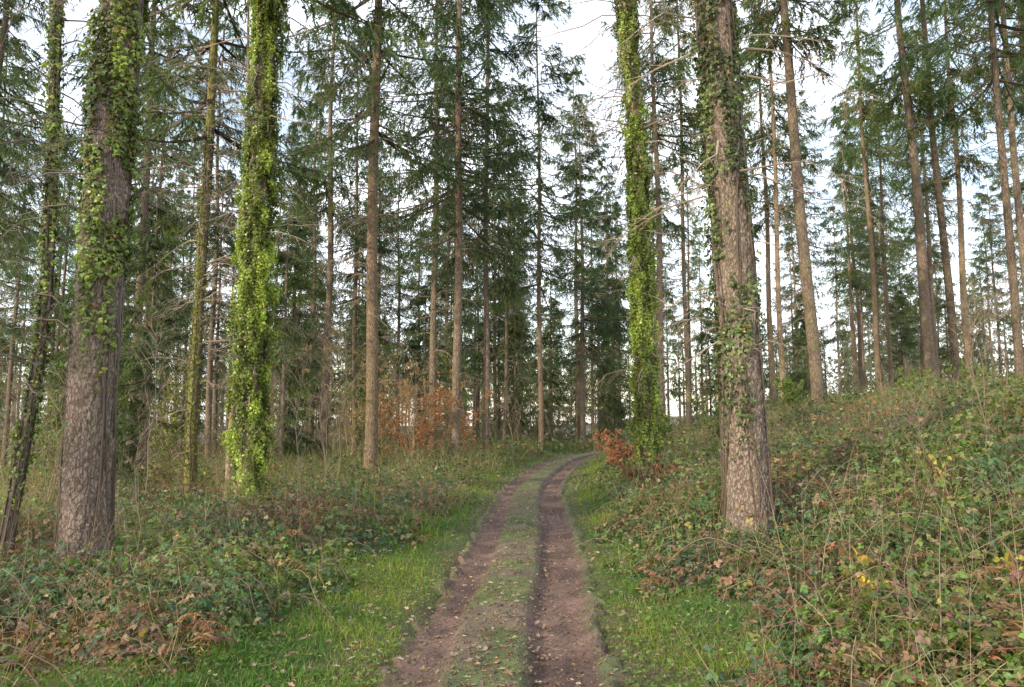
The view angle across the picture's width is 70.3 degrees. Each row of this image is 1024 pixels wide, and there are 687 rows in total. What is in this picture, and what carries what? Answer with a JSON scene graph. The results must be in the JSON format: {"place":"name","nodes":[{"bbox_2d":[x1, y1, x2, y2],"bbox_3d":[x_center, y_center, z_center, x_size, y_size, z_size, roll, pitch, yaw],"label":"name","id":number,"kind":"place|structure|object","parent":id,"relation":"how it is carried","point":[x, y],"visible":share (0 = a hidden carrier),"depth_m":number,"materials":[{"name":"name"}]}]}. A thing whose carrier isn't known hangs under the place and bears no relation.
{"place":"outdoors","nodes":[
{"label":"outdoors","id":0,"kind":"place"},
{"bbox_2d":[376,449,633,686],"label":"path","id":1,"kind":"structure","parent":0,"point":[571,605],"depth_m":6.20,"materials":[{"name":"brown soil"}]},
{"bbox_2d":[7,456,1004,686],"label":"fallen leaves","id":2,"kind":"object","parent":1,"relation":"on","point":[434,658],"visible":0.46,"depth_m":5.57,"materials":[{"name":"plant"}]},
{"bbox_2d":[0,396,1023,686],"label":"ground","id":3,"kind":"structure","parent":0,"point":[406,628],"depth_m":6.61,"materials":[{"name":"green plant"}]},
{"bbox_2d":[0,0,47,290],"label":"fir tree","id":4,"kind":"object","parent":3,"relation":"on","point":[9,56],"visible":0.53,"depth_m":31.83,"materials":[{"name":"green plant"}]},
{"bbox_2d":[0,10,66,379],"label":"fir tree","id":5,"kind":"object","parent":3,"relation":"on","point":[4,324],"visible":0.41,"depth_m":39.74,"materials":[{"name":"green plant"}]},
{"bbox_2d":[0,84,71,469],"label":"fir tree","id":6,"kind":"object","parent":3,"relation":"on","point":[22,276],"visible":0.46,"depth_m":42.87,"materials":[{"name":"green plant"}]},
{"bbox_2d":[10,388,63,499],"bbox_3d":[-10.588,2.324,16.993,1.419,3.011,1.717,-4,-7,33],"label":"hazel shrub","id":7,"kind":"object","parent":3,"relation":"on","point":[44,447],"visible":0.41,"depth_m":16.79,"materials":[{"name":"green plant"}]},
{"bbox_2d":[0,134,79,455],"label":"fir tree","id":8,"kind":"object","parent":3,"relation":"on","point":[66,224],"visible":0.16,"depth_m":47.29,"materials":[{"name":"green plant"}]},
{"bbox_2d":[13,278,128,470],"bbox_3d":[-20.400,1.126,33.882,4.785,11.440,4.358,-1,-6,8],"label":"young fir tree","id":9,"kind":"object","parent":3,"relation":"on","point":[64,323],"visible":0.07,"depth_m":33.35,"materials":[{"name":"green plant"}]},
{"bbox_2d":[44,240,167,478],"bbox_3d":[-12.849,-0.155,23.199,3.645,10.400,3.509,-4,-7,36],"label":"young fir tree","id":10,"kind":"object","parent":3,"relation":"on","point":[64,360],"visible":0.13,"depth_m":23.02,"materials":[{"name":"green plant"}]},
{"bbox_2d":[12,0,246,464],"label":"fir tree","id":11,"kind":"object","parent":3,"relation":"on","point":[147,189],"visible":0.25,"depth_m":26.66,"materials":[{"name":"green plant"}]},
{"bbox_2d":[121,103,190,455],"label":"fir tree","id":12,"kind":"object","parent":3,"relation":"on","point":[162,240],"visible":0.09,"depth_m":48.51,"materials":[{"name":"green plant"}]},
{"bbox_2d":[122,278,195,493],"bbox_3d":[-7.524,1.076,14.895,1.526,4.888,1.610,-3,-7,29],"label":"bare shrub","id":13,"kind":"object","parent":3,"relation":"on","point":[155,371],"visible":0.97,"depth_m":15.00,"materials":[{"name":"brown plant"}]},
{"bbox_2d":[125,29,209,459],"bbox_3d":[-17.924,-4.938,36.537,5.108,23.261,4.558,4,-7,-36],"label":"fir tree","id":14,"kind":"object","parent":3,"relation":"on","point":[171,208],"visible":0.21,"depth_m":36.47,"materials":[{"name":"green plant"}]},
{"bbox_2d":[138,150,208,443],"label":"fir tree","id":15,"kind":"object","parent":3,"relation":"on","point":[182,271],"visible":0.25,"depth_m":52.87,"materials":[{"name":"green plant"}]},
{"bbox_2d":[149,345,207,488],"bbox_3d":[-9.396,2.014,20.246,1.187,4.109,1.961,-3,-7,24],"label":"hazel shrub","id":16,"kind":"object","parent":3,"relation":"on","point":[173,418],"visible":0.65,"depth_m":19.96,"materials":[{"name":"green plant"}]},
{"bbox_2d":[180,169,239,459],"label":"fir tree","id":17,"kind":"object","parent":3,"relation":"on","point":[216,358],"visible":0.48,"depth_m":50.12,"materials":[{"name":"green plant"}]},
{"bbox_2d":[175,2,323,500],"bbox_3d":[-6.258,-3.700,16.899,2.276,15.400,3.513,-3,-7,27],"label":"fir tree","id":18,"kind":"object","parent":3,"relation":"on","point":[216,259],"visible":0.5,"depth_m":16.32,"materials":[{"name":"green plant"}]},
{"bbox_2d":[158,0,444,509],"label":"fir tree","id":19,"kind":"object","parent":3,"relation":"on","point":[255,259],"visible":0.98,"depth_m":14.14,"materials":[{"name":"green plant"}]},
{"bbox_2d":[268,256,339,460],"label":"young fir tree","id":20,"kind":"object","parent":3,"relation":"on","point":[307,288],"visible":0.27,"depth_m":35.95,"materials":[{"name":"green plant"}]},
{"bbox_2d":[262,286,348,528],"bbox_3d":[-2.709,0.909,9.592,1.109,3.367,1.051,3,-7,-28],"label":"bare shrub","id":21,"kind":"object","parent":3,"relation":"on","point":[315,355],"visible":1,"depth_m":9.68,"materials":[{"name":"brown plant"}]},
{"bbox_2d":[274,108,352,441],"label":"fir tree","id":22,"kind":"object","parent":3,"relation":"on","point":[308,234],"visible":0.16,"depth_m":45.32,"materials":[{"name":"green plant"}]},
{"bbox_2d":[276,126,350,447],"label":"fir tree","id":23,"kind":"object","parent":3,"relation":"on","point":[325,238],"visible":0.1,"depth_m":51.44,"materials":[{"name":"green plant"}]},
{"bbox_2d":[273,59,354,454],"bbox_3d":[-10.599,-4.629,38.448,4.926,22.436,4.396,0,-6,-4],"label":"fir tree","id":24,"kind":"object","parent":3,"relation":"on","point":[317,292],"visible":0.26,"depth_m":38.76,"materials":[{"name":"green plant"}]},
{"bbox_2d":[268,0,397,463],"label":"fir tree","id":25,"kind":"object","parent":3,"relation":"on","point":[328,209],"visible":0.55,"depth_m":28.49,"materials":[{"name":"green plant"}]},
{"bbox_2d":[303,325,407,467],"bbox_3d":[-5.899,1.970,26.811,3.351,5.295,2.688,-3,-7,27],"label":"hazel shrub","id":26,"kind":"object","parent":3,"relation":"on","point":[344,411],"visible":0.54,"depth_m":26.73,"materials":[{"name":"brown plant"}]},
{"bbox_2d":[287,24,423,459],"bbox_3d":[-6.866,-5.099,34.644,6.275,21.920,5.703,-2,-6,15],"label":"fir tree","id":27,"kind":"object","parent":3,"relation":"on","point":[355,310],"visible":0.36,"depth_m":34.29,"materials":[{"name":"green plant"}]},
{"bbox_2d":[296,344,438,464],"bbox_3d":[-4.687,2.225,25.419,4.961,4.470,3.598,-2,-6,15],"label":"beech shrub","id":28,"kind":"object","parent":3,"relation":"on","point":[380,430],"visible":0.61,"depth_m":25.02,"materials":[{"name":"plant"}]},
{"bbox_2d":[344,296,405,455],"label":"young fir tree","id":29,"kind":"object","parent":3,"relation":"on","point":[383,334],"visible":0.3,"depth_m":32.82,"materials":[{"name":"green plant"}]},
{"bbox_2d":[331,133,419,394],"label":"fir tree","id":30,"kind":"object","parent":3,"relation":"on","point":[360,296],"visible":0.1,"depth_m":53.27,"materials":[{"name":"green plant"}]},
{"bbox_2d":[278,0,504,474],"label":"fir tree","id":31,"kind":"object","parent":3,"relation":"on","point":[374,103],"visible":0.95,"depth_m":21.46,"materials":[{"name":"green plant"}]},
{"bbox_2d":[359,131,441,448],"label":"fir tree","id":32,"kind":"object","parent":3,"relation":"on","point":[406,297],"visible":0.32,"depth_m":46.50,"materials":[{"name":"green plant"}]},
{"bbox_2d":[361,382,463,465],"bbox_3d":[-3.201,2.731,23.508,3.287,3.031,2.840,0,-6,0],"label":"beech shrub","id":33,"kind":"object","parent":3,"relation":"on","point":[426,430],"visible":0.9,"depth_m":23.15,"materials":[{"name":"orange plant"}]},
{"bbox_2d":[387,275,452,448],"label":"young fir tree","id":34,"kind":"object","parent":3,"relation":"on","point":[419,340],"visible":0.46,"depth_m":46.19,"materials":[{"name":"green plant"}]},
{"bbox_2d":[378,360,465,460],"bbox_3d":[-3.746,2.577,27.483,3.919,4.118,4.051,0,-6,0],"label":"beech shrub","id":35,"kind":"object","parent":3,"relation":"on","point":[427,397],"visible":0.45,"depth_m":27.67,"materials":[{"name":"orange plant"}]},
{"bbox_2d":[334,0,537,453],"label":"fir tree","id":36,"kind":"object","parent":3,"relation":"on","point":[433,288],"visible":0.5,"depth_m":30.39,"materials":[{"name":"green plant"}]},
{"bbox_2d":[425,320,473,446],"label":"young fir tree","id":37,"kind":"object","parent":3,"relation":"on","point":[446,365],"visible":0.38,"depth_m":41.91,"materials":[{"name":"green plant"}]},
{"bbox_2d":[417,66,489,448],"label":"fir tree","id":38,"kind":"object","parent":3,"relation":"on","point":[444,296],"visible":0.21,"depth_m":50.82,"materials":[{"name":"green plant"}]},
{"bbox_2d":[413,148,495,387],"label":"fir tree","id":39,"kind":"object","parent":3,"relation":"on","point":[472,352],"visible":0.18,"depth_m":57.14,"materials":[{"name":"green plant"}]},
{"bbox_2d":[334,0,582,461],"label":"fir tree","id":40,"kind":"object","parent":3,"relation":"on","point":[460,37],"visible":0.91,"depth_m":26.32,"materials":[{"name":"green plant"}]},
{"bbox_2d":[449,169,497,440],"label":"fir tree","id":41,"kind":"object","parent":3,"relation":"on","point":[477,395],"visible":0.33,"depth_m":71.28,"materials":[{"name":"green plant"}]},
{"bbox_2d":[397,0,563,457],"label":"fir tree","id":42,"kind":"object","parent":3,"relation":"on","point":[486,274],"visible":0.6,"depth_m":32.41,"materials":[{"name":"green plant"}]},
{"bbox_2d":[440,101,549,439],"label":"fir tree","id":43,"kind":"object","parent":3,"relation":"on","point":[494,329],"visible":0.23,"depth_m":59.75,"materials":[{"name":"green plant"}]},
{"bbox_2d":[466,286,537,444],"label":"young fir tree","id":44,"kind":"object","parent":3,"relation":"on","point":[499,369],"visible":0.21,"depth_m":59.76,"materials":[{"name":"green plant"}]},
{"bbox_2d":[0,352,1013,473],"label":"understorey thicket","id":45,"kind":"object","parent":3,"relation":"on","point":[220,448],"visible":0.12,"depth_m":40.06,"materials":[{"name":"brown plant"}]},
{"bbox_2d":[472,95,547,443],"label":"fir tree","id":46,"kind":"object","parent":3,"relation":"on","point":[506,344],"visible":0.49,"depth_m":42.15,"materials":[{"name":"green plant"}]},
{"bbox_2d":[0,352,1023,686],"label":"bramble undergrowth","id":47,"kind":"object","parent":3,"relation":"on","point":[828,452],"visible":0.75,"depth_m":6.48,"materials":[{"name":"green plant"}]},
{"bbox_2d":[0,0,85,388],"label":"fir tree","id":48,"kind":"object","parent":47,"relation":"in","point":[6,4],"visible":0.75,"depth_m":23.22,"materials":[{"name":"green plant"}]},
{"bbox_2d":[0,0,178,558],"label":"fir tree","id":49,"kind":"object","parent":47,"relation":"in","point":[40,357],"visible":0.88,"depth_m":8.88,"materials":[{"name":"green plant"}]},
{"bbox_2d":[0,0,257,582],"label":"fir tree","id":50,"kind":"object","parent":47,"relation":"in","point":[108,152],"visible":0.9,"depth_m":7.32,"materials":[{"name":"brown plant"}]},
{"bbox_2d":[59,199,203,494],"bbox_3d":[-9.616,0.076,18.796,3.480,8.320,3.169,4,-7,-35],"label":"young fir tree","id":51,"kind":"object","parent":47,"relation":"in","point":[126,374],"visible":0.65,"depth_m":18.89,"materials":[{"name":"green plant"}]},
{"bbox_2d":[60,0,365,501],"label":"fir tree","id":52,"kind":"object","parent":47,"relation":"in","point":[192,405],"visible":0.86,"depth_m":17.33,"materials":[{"name":"green plant"}]},
{"bbox_2d":[151,0,285,461],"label":"fir tree","id":53,"kind":"object","parent":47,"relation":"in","point":[210,362],"visible":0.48,"depth_m":40.89,"materials":[{"name":"green plant"}]},
{"bbox_2d":[228,212,335,471],"bbox_3d":[-8.621,0.073,27.525,3.962,10.400,4.350,-2,-6,16],"label":"young fir tree","id":54,"kind":"object","parent":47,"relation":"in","point":[291,281],"visible":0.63,"depth_m":27.27,"materials":[{"name":"green plant"}]},
{"bbox_2d":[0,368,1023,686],"bbox_3d":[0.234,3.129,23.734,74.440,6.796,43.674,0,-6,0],"label":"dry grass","id":55,"kind":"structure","parent":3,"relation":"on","point":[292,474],"depth_m":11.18,"materials":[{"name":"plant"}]},
{"bbox_2d":[0,255,1023,444],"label":"distant woodland","id":56,"kind":"object","parent":3,"relation":"on","point":[675,392],"visible":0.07,"depth_m":101.39,"materials":[{"name":"soil"},{"name":"grass"},{"name":"leaves"}]},
{"bbox_2d":[0,383,1023,686],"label":"bracken","id":57,"kind":"object","parent":3,"relation":"on","point":[204,637],"visible":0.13,"depth_m":5.01,"materials":[{"name":"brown plant"}]},
{"bbox_2d":[489,176,543,443],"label":"fir tree","id":58,"kind":"object","parent":3,"relation":"on","point":[519,330],"visible":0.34,"depth_m":54.46,"materials":[{"name":"green plant"}]},
{"bbox_2d":[489,311,544,441],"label":"young fir tree","id":59,"kind":"object","parent":3,"relation":"on","point":[515,375],"visible":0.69,"depth_m":45.87,"materials":[{"name":"green plant"}]},
{"bbox_2d":[471,0,625,453],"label":"fir tree","id":60,"kind":"object","parent":3,"relation":"on","point":[545,119],"visible":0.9,"depth_m":35.02,"materials":[{"name":"green plant"}]},
{"bbox_2d":[521,269,575,442],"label":"young fir tree","id":61,"kind":"object","parent":3,"relation":"on","point":[545,375],"visible":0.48,"depth_m":55.94,"materials":[{"name":"green plant"}]},
{"bbox_2d":[499,114,666,448],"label":"fir tree","id":62,"kind":"object","parent":3,"relation":"on","point":[574,172],"visible":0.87,"depth_m":40.34,"materials":[{"name":"green plant"}]},
{"bbox_2d":[549,68,622,440],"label":"fir tree","id":63,"kind":"object","parent":3,"relation":"on","point":[577,97],"visible":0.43,"depth_m":54.09,"materials":[{"name":"green plant"}]},
{"bbox_2d":[571,158,628,443],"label":"fir tree","id":64,"kind":"object","parent":3,"relation":"on","point":[609,176],"visible":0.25,"depth_m":58.69,"materials":[{"name":"green plant"}]},
{"bbox_2d":[567,278,636,430],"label":"young fir tree","id":65,"kind":"object","parent":3,"relation":"on","point":[612,282],"visible":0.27,"depth_m":54.25,"materials":[{"name":"green plant"}]},
{"bbox_2d":[569,279,635,444],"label":"young fir tree","id":66,"kind":"object","parent":3,"relation":"on","point":[611,376],"visible":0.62,"depth_m":45.75,"materials":[{"name":"green plant"}]},
{"bbox_2d":[589,428,637,473],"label":"beech shrub","id":67,"kind":"object","parent":3,"relation":"on","point":[616,455],"visible":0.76,"depth_m":17.29,"materials":[{"name":"orange plant"}]},
{"bbox_2d":[524,0,739,483],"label":"fir tree","id":68,"kind":"object","parent":3,"relation":"on","point":[641,288],"visible":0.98,"depth_m":15.55,"materials":[{"name":"green plant"}]},
{"bbox_2d":[569,0,710,437],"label":"fir tree","id":69,"kind":"object","parent":3,"relation":"on","point":[657,225],"visible":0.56,"depth_m":31.02,"materials":[{"name":"green plant"}]},
{"bbox_2d":[605,104,705,414],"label":"fir tree","id":70,"kind":"object","parent":3,"relation":"on","point":[664,202],"visible":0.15,"depth_m":53.92,"materials":[{"name":"green plant"}]},
{"bbox_2d":[610,0,705,429],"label":"fir tree","id":71,"kind":"object","parent":3,"relation":"on","point":[683,275],"visible":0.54,"depth_m":34.70,"materials":[{"name":"green plant"}]},
{"bbox_2d":[662,157,714,426],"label":"fir tree","id":72,"kind":"object","parent":3,"relation":"on","point":[688,261],"visible":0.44,"depth_m":71.03,"materials":[{"name":"green plant"}]},
{"bbox_2d":[678,220,714,417],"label":"fir tree","id":73,"kind":"object","parent":3,"relation":"on","point":[693,277],"visible":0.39,"depth_m":83.18,"materials":[{"name":"green plant"}]},
{"bbox_2d":[680,307,718,424],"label":"young fir tree","id":74,"kind":"object","parent":3,"relation":"on","point":[701,336],"visible":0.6,"depth_m":46.05,"materials":[{"name":"green plant"}]},
{"bbox_2d":[569,0,892,550],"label":"fir tree","id":75,"kind":"object","parent":3,"relation":"on","point":[735,299],"visible":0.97,"depth_m":7.82,"materials":[{"name":"brown plant"}]},
{"bbox_2d":[680,0,862,411],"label":"fir tree","id":76,"kind":"object","parent":3,"relation":"on","point":[811,324],"visible":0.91,"depth_m":24.67,"materials":[{"name":"green plant"}]},
{"bbox_2d":[738,0,825,410],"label":"fir tree","id":77,"kind":"object","parent":3,"relation":"on","point":[785,156],"visible":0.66,"depth_m":33.81,"materials":[{"name":"green plant"}]},
{"bbox_2d":[737,0,827,403],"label":"fir tree","id":78,"kind":"object","parent":3,"relation":"on","point":[766,227],"visible":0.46,"depth_m":37.99,"materials":[{"name":"green plant"}]},
{"bbox_2d":[785,322,810,402],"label":"young fir tree","id":79,"kind":"object","parent":3,"relation":"on","point":[796,355],"visible":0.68,"depth_m":38.04,"materials":[{"name":"green plant"}]},
{"bbox_2d":[772,184,831,384],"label":"fir tree","id":80,"kind":"object","parent":3,"relation":"on","point":[787,242],"visible":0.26,"depth_m":79.78,"materials":[{"name":"green plant"}]},
{"bbox_2d":[776,308,835,398],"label":"young fir tree","id":81,"kind":"object","parent":3,"relation":"on","point":[802,333],"visible":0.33,"depth_m":45.90,"materials":[{"name":"green plant"}]},
{"bbox_2d":[761,91,853,396],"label":"fir tree","id":82,"kind":"object","parent":3,"relation":"on","point":[820,224],"visible":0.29,"depth_m":48.54,"materials":[{"name":"green plant"}]},
{"bbox_2d":[811,206,865,391],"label":"fir tree","id":83,"kind":"object","parent":3,"relation":"on","point":[836,335],"visible":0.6,"depth_m":74.40,"materials":[{"name":"green plant"}]},
{"bbox_2d":[826,164,882,391],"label":"fir tree","id":84,"kind":"object","parent":3,"relation":"on","point":[862,338],"visible":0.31,"depth_m":65.46,"materials":[{"name":"green plant"}]},
{"bbox_2d":[821,101,888,390],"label":"fir tree","id":85,"kind":"object","parent":3,"relation":"on","point":[844,282],"visible":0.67,"depth_m":57.77,"materials":[{"name":"green plant"}]},
{"bbox_2d":[807,0,916,390],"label":"fir tree","id":86,"kind":"object","parent":3,"relation":"on","point":[858,78],"visible":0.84,"depth_m":39.05,"materials":[{"name":"green plant"}]},
{"bbox_2d":[825,85,901,391],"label":"fir tree","id":87,"kind":"object","parent":3,"relation":"on","point":[858,321],"visible":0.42,"depth_m":61.95,"materials":[{"name":"green plant"}]},
{"bbox_2d":[820,90,918,385],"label":"fir tree","id":88,"kind":"object","parent":3,"relation":"on","point":[872,204],"visible":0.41,"depth_m":51.40,"materials":[{"name":"green plant"}]},
{"bbox_2d":[835,49,914,388],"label":"fir tree","id":89,"kind":"object","parent":3,"relation":"on","point":[882,248],"visible":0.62,"depth_m":43.52,"materials":[{"name":"green plant"}]},
{"bbox_2d":[818,0,971,383],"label":"fir tree","id":90,"kind":"object","parent":3,"relation":"on","point":[927,338],"visible":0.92,"depth_m":30.73,"materials":[{"name":"green plant"}]},
{"bbox_2d":[872,287,923,386],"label":"young fir tree","id":91,"kind":"object","parent":3,"relation":"on","point":[911,337],"visible":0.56,"depth_m":52.06,"materials":[{"name":"green plant"}]},
{"bbox_2d":[876,72,966,379],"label":"fir tree","id":92,"kind":"object","parent":3,"relation":"on","point":[904,282],"visible":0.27,"depth_m":52.91,"materials":[{"name":"green plant"}]},
{"bbox_2d":[874,13,995,377],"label":"fir tree","id":93,"kind":"object","parent":3,"relation":"on","point":[927,211],"visible":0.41,"depth_m":45.69,"materials":[{"name":"green plant"}]},
{"bbox_2d":[851,0,1023,378],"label":"fir tree","id":94,"kind":"object","parent":3,"relation":"on","point":[995,52],"visible":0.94,"depth_m":22.91,"materials":[{"name":"green plant"}]},
{"bbox_2d":[876,0,1023,383],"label":"fir tree","id":95,"kind":"object","parent":3,"relation":"on","point":[949,297],"visible":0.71,"depth_m":31.60,"materials":[{"name":"green plant"}]},
{"bbox_2d":[888,0,1017,380],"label":"fir tree","id":96,"kind":"object","parent":3,"relation":"on","point":[957,173],"visible":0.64,"depth_m":37.33,"materials":[{"name":"green plant"}]},
{"bbox_2d":[934,275,978,386],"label":"young fir tree","id":97,"kind":"object","parent":3,"relation":"on","point":[946,341],"visible":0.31,"depth_m":46.74,"materials":[{"name":"green plant"}]},
{"bbox_2d":[918,0,1023,333],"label":"fir tree","id":98,"kind":"object","parent":3,"relation":"on","point":[1018,207],"visible":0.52,"depth_m":27.95,"materials":[{"name":"green plant"}]},
{"bbox_2d":[957,192,1007,371],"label":"fir tree","id":99,"kind":"object","parent":3,"relation":"on","point":[980,245],"visible":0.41,"depth_m":81.79,"materials":[{"name":"green plant"}]},
{"bbox_2d":[943,275,1022,496],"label":"bare shrub","id":100,"kind":"object","parent":3,"relation":"on","point":[971,331],"visible":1,"depth_m":7.13,"materials":[{"name":"brown plant"}]},
{"bbox_2d":[964,0,1023,237],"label":"fir tree","id":101,"kind":"object","parent":3,"relation":"on","point":[1013,76],"visible":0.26,"depth_m":33.34,"materials":[{"name":"green plant"}]},
{"bbox_2d":[966,173,1022,375],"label":"fir tree","id":102,"kind":"object","parent":3,"relation":"on","point":[990,240],"visible":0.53,"depth_m":69.98,"materials":[{"name":"green plant"}]},
{"bbox_2d":[974,149,1023,374],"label":"fir tree","id":103,"kind":"object","parent":3,"relation":"on","point":[1001,236],"visible":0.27,"depth_m":76.92,"materials":[{"name":"green plant"}]},
{"bbox_2d":[0,0,1023,426],"label":"sky","id":104,"kind":"structure","parent":0,"point":[577,38],"materials":[{"name":"white"}]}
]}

